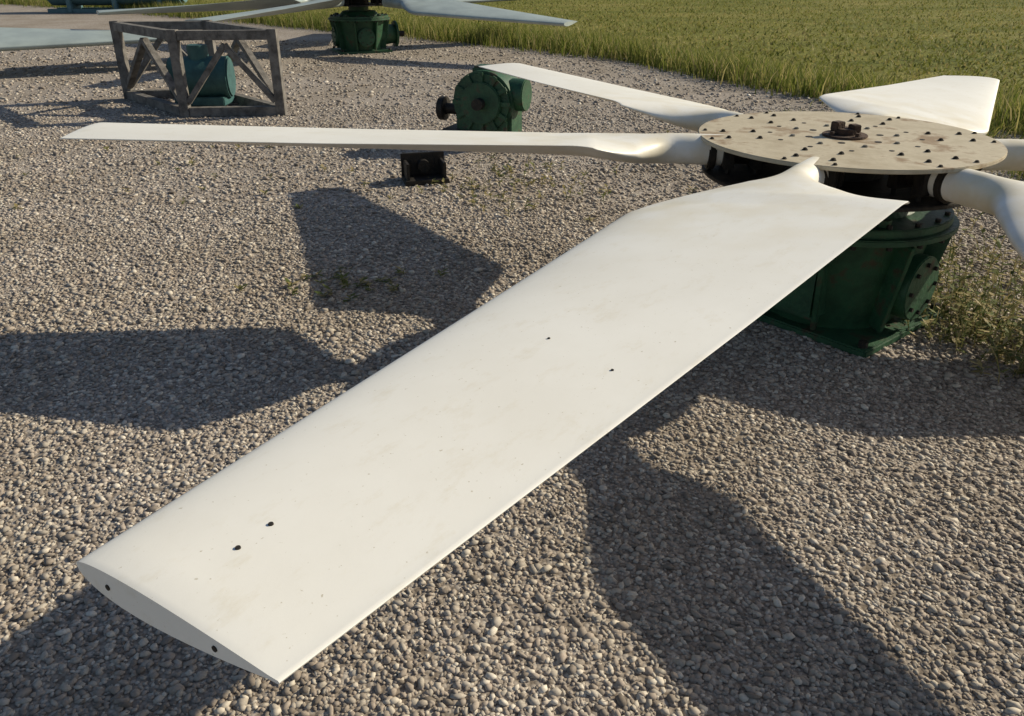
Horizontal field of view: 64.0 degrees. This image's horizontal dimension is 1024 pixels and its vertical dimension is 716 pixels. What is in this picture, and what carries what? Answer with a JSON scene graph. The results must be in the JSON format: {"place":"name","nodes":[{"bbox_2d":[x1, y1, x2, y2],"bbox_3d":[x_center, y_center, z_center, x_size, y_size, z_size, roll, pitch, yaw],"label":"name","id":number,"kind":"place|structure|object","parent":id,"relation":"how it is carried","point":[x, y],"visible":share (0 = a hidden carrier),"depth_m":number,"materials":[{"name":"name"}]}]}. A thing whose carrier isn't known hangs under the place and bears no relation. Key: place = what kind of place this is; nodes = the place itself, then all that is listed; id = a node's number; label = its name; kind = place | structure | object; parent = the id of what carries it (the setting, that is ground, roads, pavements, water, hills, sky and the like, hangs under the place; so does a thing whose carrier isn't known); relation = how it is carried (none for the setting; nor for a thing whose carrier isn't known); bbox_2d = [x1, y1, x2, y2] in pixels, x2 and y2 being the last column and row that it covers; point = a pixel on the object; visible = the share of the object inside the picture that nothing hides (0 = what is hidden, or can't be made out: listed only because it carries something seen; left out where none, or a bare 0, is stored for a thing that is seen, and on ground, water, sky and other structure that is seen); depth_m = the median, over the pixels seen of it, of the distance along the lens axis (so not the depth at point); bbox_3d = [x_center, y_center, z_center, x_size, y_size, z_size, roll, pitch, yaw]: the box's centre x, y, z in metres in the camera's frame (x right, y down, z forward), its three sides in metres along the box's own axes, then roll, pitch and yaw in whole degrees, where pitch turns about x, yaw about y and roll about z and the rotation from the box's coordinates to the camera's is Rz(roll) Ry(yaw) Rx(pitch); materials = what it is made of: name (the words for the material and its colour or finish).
{"place":"outdoors","nodes":[
{"label":"outdoors","id":0,"kind":"place"},
{"bbox_2d":[0,4,1023,715],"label":"gravel yard","id":1,"kind":"structure","parent":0,"point":[20,16],"depth_m":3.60,"materials":[{"name":"grey gravel"}]},
{"bbox_2d":[0,27,165,69],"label":"fan blade","id":2,"kind":"object","parent":1,"relation":"on","point":[13,39],"visible":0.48,"depth_m":12.68,"materials":[{"name":"white plastic"}]},
{"bbox_2d":[47,0,186,12],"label":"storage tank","id":3,"kind":"object","parent":1,"relation":"on","point":[74,6],"visible":0.61,"depth_m":25.95,"materials":[{"name":"metal"}]},
{"bbox_2d":[109,20,286,117],"bbox_3d":[-3.812,-3.535,9.928,1.053,0.940,2.571,-22,34,-37],"label":"timber crate frame","id":4,"kind":"object","parent":1,"relation":"on","point":[203,75],"visible":1,"depth_m":9.70,"materials":[{"name":"grey wood"}]},
{"bbox_2d":[234,266,448,301],"bbox_3d":[-0.968,-0.447,4.671,1.142,0.068,0.542,5,27,9],"label":"weed patch","id":5,"kind":"object","parent":1,"relation":"on","point":[343,280],"visible":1,"depth_m":4.65,"materials":[{"name":"green plant"}]},
{"bbox_2d":[11,144,696,220],"bbox_3d":[-1.551,-1.740,7.271,6.041,0.087,3.596,0,26,0],"label":"weed patch","id":6,"kind":"object","parent":1,"relation":"on","point":[266,191],"visible":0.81,"depth_m":6.59,"materials":[{"name":"green plant"}]},
{"bbox_2d":[328,6,404,54],"bbox_3d":[-2.773,-6.318,15.677,1.441,0.836,1.166,-11,28,-20],"label":"gearbox","id":7,"kind":"object","parent":1,"relation":"on","point":[360,30],"visible":1,"depth_m":15.36,"materials":[{"name":"green paint"}]},
{"bbox_2d":[96,0,576,26],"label":"cooling fan","id":8,"kind":"object","parent":7,"relation":"on","point":[463,9],"visible":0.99,"depth_m":14.05},
{"bbox_2d":[400,151,449,185],"bbox_3d":[-0.729,-1.580,6.786,0.360,0.220,0.330,-7,27,-13],"label":"steel bracket","id":9,"kind":"object","parent":1,"relation":"on","point":[419,167],"visible":0.98,"depth_m":6.78,"materials":[{"name":"black metal"}]},
{"bbox_2d":[436,64,531,131],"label":"gear drive","id":10,"kind":"structure","parent":1,"relation":"on","point":[484,99],"depth_m":7.77,"materials":[{"name":"green paint"}]},
{"bbox_2d":[400,153,619,215],"bbox_3d":[0.131,-1.490,6.723,1.561,0.116,1.659,-19,32,-33],"label":"weed patch","id":11,"kind":"object","parent":1,"relation":"on","point":[510,168],"visible":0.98,"depth_m":6.55,"materials":[{"name":"green plant"}]},
{"bbox_2d":[524,110,1021,222],"bbox_3d":[3.452,-1.772,7.176,6.097,0.218,5.236,10,28,19],"label":"weed patch","id":12,"kind":"object","parent":1,"relation":"on","point":[667,131],"visible":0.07,"depth_m":6.89,"materials":[{"name":"green plant"}]},
{"bbox_2d":[756,208,959,358],"bbox_3d":[1.580,-0.640,4.275,1.060,0.760,1.310,-20,33,-35],"label":"gearbox","id":13,"kind":"object","parent":1,"relation":"on","point":[864,295],"visible":0.43,"depth_m":3.90,"materials":[{"name":"green paint"}]},
{"bbox_2d":[60,63,1023,684],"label":"cooling fan","id":14,"kind":"object","parent":13,"relation":"on","point":[284,555],"visible":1,"depth_m":1.72},
{"bbox_2d":[785,108,1023,179],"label":"gravel edge tufts","id":15,"kind":"object","parent":1,"relation":"on","point":[993,127],"visible":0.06,"depth_m":8.45,"materials":[{"name":"green plant"}]},
{"bbox_2d":[901,263,1023,389],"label":"weed patch","id":16,"kind":"object","parent":1,"relation":"on","point":[982,305],"visible":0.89,"depth_m":4.01,"materials":[{"name":"green plant"}]},
{"bbox_2d":[923,212,1023,327],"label":"weed patch","id":17,"kind":"object","parent":1,"relation":"on","point":[952,252],"visible":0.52,"depth_m":4.63,"materials":[{"name":"green plant"}]},
{"bbox_2d":[969,332,1023,377],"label":"weed patch","id":18,"kind":"object","parent":1,"relation":"on","point":[1009,356],"visible":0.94,"depth_m":3.75,"materials":[{"name":"green plant"}]},
{"bbox_2d":[187,0,1023,110],"bbox_3d":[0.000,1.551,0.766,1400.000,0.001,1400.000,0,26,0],"label":"grass field","id":19,"kind":"structure","parent":0,"point":[939,31],"depth_m":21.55,"materials":[{"name":"green plant"}]},
{"bbox_2d":[0,0,1023,138],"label":"tall grass verge","id":20,"kind":"object","parent":19,"relation":"on","point":[812,83],"depth_m":14.38,"materials":[{"name":"green plant"}]}
]}

